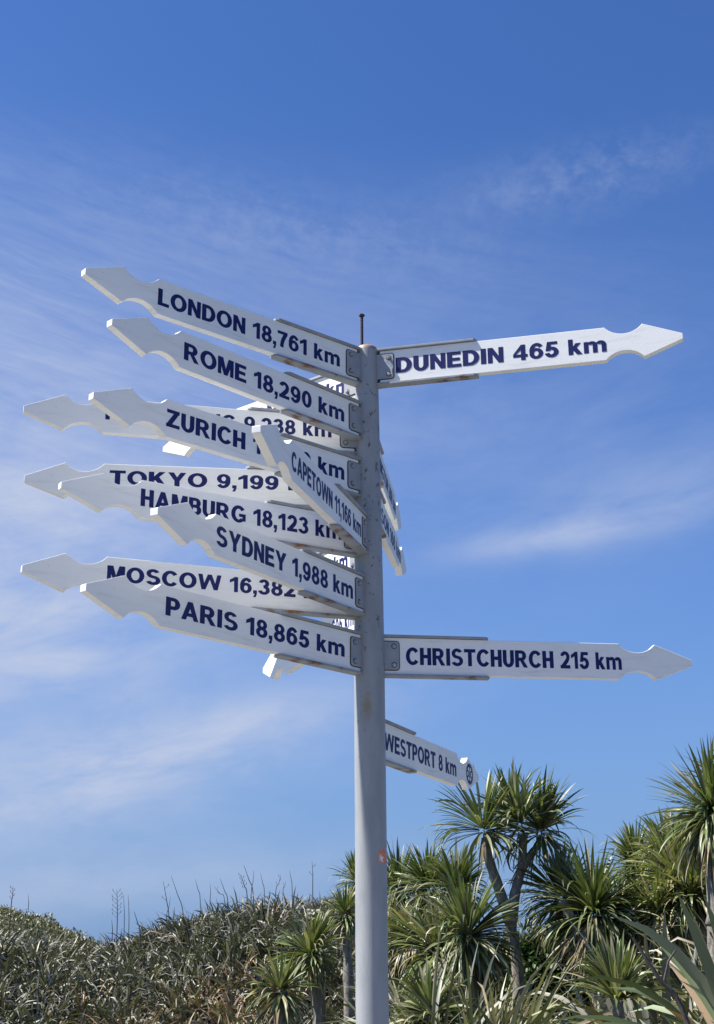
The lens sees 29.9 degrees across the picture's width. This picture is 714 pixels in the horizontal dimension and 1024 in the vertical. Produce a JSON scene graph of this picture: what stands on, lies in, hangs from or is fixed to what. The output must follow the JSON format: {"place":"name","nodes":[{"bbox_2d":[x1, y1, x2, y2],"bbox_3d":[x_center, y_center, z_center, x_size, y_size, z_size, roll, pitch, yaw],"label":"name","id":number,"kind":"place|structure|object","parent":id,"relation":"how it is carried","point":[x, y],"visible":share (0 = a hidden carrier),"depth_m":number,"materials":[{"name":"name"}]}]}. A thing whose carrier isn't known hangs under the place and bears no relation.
{"place":"outdoors","nodes":[
{"label":"outdoors","id":0,"kind":"place"},
{"bbox_2d":[0,915,310,1010],"bbox_3d":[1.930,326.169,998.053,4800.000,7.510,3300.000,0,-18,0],"label":"ground","id":1,"kind":"structure","parent":0,"point":[22,926],"depth_m":84.61,"materials":[{"name":"green plant"}]},
{"bbox_2d":[8,886,14,936],"bbox_3d":[-9.160,11.148,35.291,0.132,2.513,0.044,0,-18,0],"label":"flower stalk","id":2,"kind":"object","parent":1,"relation":"on","point":[10,909],"visible":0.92,"depth_m":35.49,"materials":[{"name":"grey plant"}]},
{"bbox_2d":[0,904,99,951],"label":"hill scrub","id":3,"kind":"object","parent":1,"relation":"on","point":[44,922],"visible":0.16,"depth_m":87.42,"materials":[{"name":"green plant"}]},
{"bbox_2d":[112,890,121,943],"bbox_3d":[-6.366,11.295,35.266,0.277,2.664,0.129,-2,-18,5],"label":"flower stalk","id":4,"kind":"object","parent":1,"relation":"on","point":[117,914],"visible":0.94,"depth_m":35.48,"materials":[{"name":"grey plant"}]},
{"bbox_2d":[134,912,140,950],"bbox_3d":[-5.453,10.918,33.264,0.263,1.912,0.029,0,-18,0],"label":"flower stalk","id":5,"kind":"object","parent":1,"relation":"on","point":[139,931],"visible":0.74,"depth_m":33.40,"materials":[{"name":"grey plant"}]},
{"bbox_2d":[162,882,169,920],"bbox_3d":[-5.161,11.253,36.300,0.313,2.413,0.046,0,-18,0],"label":"flower stalk","id":6,"kind":"object","parent":1,"relation":"on","point":[166,901],"visible":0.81,"depth_m":36.51,"materials":[{"name":"grey plant"}]},
{"bbox_2d":[244,949,319,1023],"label":"cabbage tree","id":7,"kind":"object","parent":1,"relation":"on","point":[283,1002],"visible":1,"depth_m":16.87,"materials":[{"name":"green plant"}]},
{"bbox_2d":[265,907,353,1023],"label":"cabbage tree","id":8,"kind":"object","parent":1,"relation":"on","point":[314,940],"visible":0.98,"depth_m":17.92,"materials":[{"name":"green plant"}]},
{"bbox_2d":[310,865,314,901],"bbox_3d":[-1.253,10.982,37.438,0.163,2.363,0.028,4,-19,-13],"label":"flower stalk","id":9,"kind":"object","parent":1,"relation":"on","point":[312,882],"visible":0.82,"depth_m":37.63,"materials":[{"name":"grey plant"}]},
{"bbox_2d":[316,880,354,1023],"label":"cabbage tree","id":10,"kind":"object","parent":1,"relation":"on","point":[346,903],"visible":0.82,"depth_m":21.81,"materials":[{"name":"green plant"}]},
{"bbox_2d":[0,887,713,1023],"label":"flax thicket","id":11,"kind":"object","parent":1,"relation":"on","point":[190,971],"visible":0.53,"depth_m":29.05,"materials":[{"name":"green plant"}]},
{"bbox_2d":[21,267,692,1023],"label":"signpost","id":12,"kind":"object","parent":1,"relation":"on","point":[313,483],"visible":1,"depth_m":5.02,"materials":[{"name":"white metal"}]},
{"bbox_2d":[327,849,388,1006],"bbox_3d":[0.046,8.300,22.517,1.158,5.205,1.103,0,-18,0],"label":"cabbage tree","id":13,"kind":"object","parent":1,"relation":"on","point":[351,867],"visible":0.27,"depth_m":23.07,"materials":[{"name":"green plant"}]},
{"bbox_2d":[353,836,431,1017],"bbox_3d":[0.600,6.659,18.866,1.322,4.133,1.303,0,-18,0],"label":"cabbage tree","id":14,"kind":"object","parent":1,"relation":"on","point":[391,868],"visible":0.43,"depth_m":19.12,"materials":[{"name":"green plant"}]},
{"bbox_2d":[387,887,434,1017],"bbox_3d":[0.721,6.367,17.524,1.340,2.894,1.378,0,-18,0],"label":"cabbage tree","id":15,"kind":"object","parent":1,"relation":"on","point":[395,962],"visible":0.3,"depth_m":17.53,"materials":[{"name":"green plant"}]},
{"bbox_2d":[389,955,477,1023],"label":"cabbage tree","id":16,"kind":"object","parent":1,"relation":"on","point":[424,986],"visible":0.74,"depth_m":12.71,"materials":[{"name":"green plant"}]},
{"bbox_2d":[387,836,496,953],"bbox_3d":[1.156,5.840,17.197,1.377,3.319,1.816,14,-23,-37],"label":"cabbage tree","id":17,"kind":"object","parent":1,"relation":"on","point":[424,871],"visible":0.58,"depth_m":17.40,"materials":[{"name":"green plant"}]},
{"bbox_2d":[388,864,533,1023],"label":"cabbage tree","id":18,"kind":"object","parent":1,"relation":"on","point":[459,919],"visible":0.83,"depth_m":14.26,"materials":[{"name":"green plant"}]},
{"bbox_2d":[462,962,541,1011],"bbox_3d":[1.810,6.388,16.441,1.500,1.705,0.922,0,-18,0],"label":"leafy shrub","id":19,"kind":"object","parent":1,"relation":"on","point":[505,969],"visible":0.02,"depth_m":16.52,"materials":[{"name":"green plant"}]},
{"bbox_2d":[417,759,596,1007],"bbox_3d":[1.725,4.814,15.407,2.068,4.084,1.971,0,-18,0],"label":"cabbage tree","id":20,"kind":"object","parent":1,"relation":"on","point":[518,806],"visible":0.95,"depth_m":15.47,"materials":[{"name":"green plant"}]},
{"bbox_2d":[473,999,552,1023],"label":"flax bush","id":21,"kind":"object","parent":1,"relation":"on","point":[488,1021],"visible":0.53,"depth_m":11.48,"materials":[{"name":"green plant"}]},
{"bbox_2d":[481,918,568,993],"bbox_3d":[2.466,6.917,18.766,2.017,2.374,1.030,0,-18,0],"label":"leafy shrub","id":22,"kind":"object","parent":1,"relation":"on","point":[506,938],"visible":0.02,"depth_m":19.01,"materials":[{"name":"green plant"}]},
{"bbox_2d":[496,932,591,1023],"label":"leafy shrub","id":23,"kind":"object","parent":1,"relation":"on","point":[532,960],"visible":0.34,"depth_m":16.21,"materials":[{"name":"green plant"}]},
{"bbox_2d":[504,835,662,1023],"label":"cabbage tree","id":24,"kind":"object","parent":1,"relation":"on","point":[589,887],"visible":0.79,"depth_m":14.82,"materials":[{"name":"green plant"}]},
{"bbox_2d":[546,1015,640,1023],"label":"flax bush","id":25,"kind":"object","parent":1,"relation":"on","point":[615,1020],"visible":1,"depth_m":6.24,"materials":[{"name":"green plant"}]},
{"bbox_2d":[523,907,706,1023],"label":"flax bush","id":26,"kind":"object","parent":1,"relation":"on","point":[650,1016],"visible":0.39,"depth_m":11.37,"materials":[{"name":"green plant"}]},
{"bbox_2d":[563,931,672,1022],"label":"cabbage tree","id":27,"kind":"object","parent":1,"relation":"on","point":[619,964],"visible":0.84,"depth_m":10.78,"materials":[{"name":"green plant"}]},
{"bbox_2d":[594,818,652,922],"bbox_3d":[3.838,5.984,18.026,1.237,3.691,1.237,0,-18,0],"label":"cabbage tree","id":28,"kind":"object","parent":1,"relation":"on","point":[623,853],"visible":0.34,"depth_m":18.34,"materials":[{"name":"green plant"}]},
{"bbox_2d":[566,870,713,1023],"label":"flax bush","id":29,"kind":"object","parent":1,"relation":"on","point":[698,984],"visible":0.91,"depth_m":9.65,"materials":[{"name":"green plant"}]},
{"bbox_2d":[614,908,698,1014],"bbox_3d":[3.772,6.015,16.582,1.250,2.667,1.534,-12,-21,32],"label":"cabbage tree","id":30,"kind":"object","parent":1,"relation":"on","point":[660,963],"visible":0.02,"depth_m":16.39,"materials":[{"name":"green plant"}]},
{"bbox_2d":[610,801,707,1005],"bbox_3d":[3.731,4.935,14.864,1.622,3.494,2.031,-9,-20,26],"label":"cabbage tree","id":31,"kind":"object","parent":1,"relation":"on","point":[667,885],"visible":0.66,"depth_m":14.70,"materials":[{"name":"green plant"}]},
{"bbox_2d":[632,937,690,1023],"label":"leaning stem","id":32,"kind":"object","parent":1,"relation":"on","point":[667,987],"visible":1,"depth_m":8.48,"materials":[{"name":"plant"}]},
{"bbox_2d":[641,734,713,962],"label":"cabbage tree","id":33,"kind":"object","parent":1,"relation":"on","point":[699,839],"visible":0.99,"depth_m":13.60,"materials":[{"name":"green plant"}]},
{"bbox_2d":[0,0,713,945],"label":"sky","id":34,"kind":"structure","parent":0,"point":[430,171],"materials":[{"name":"blue"}]}
]}

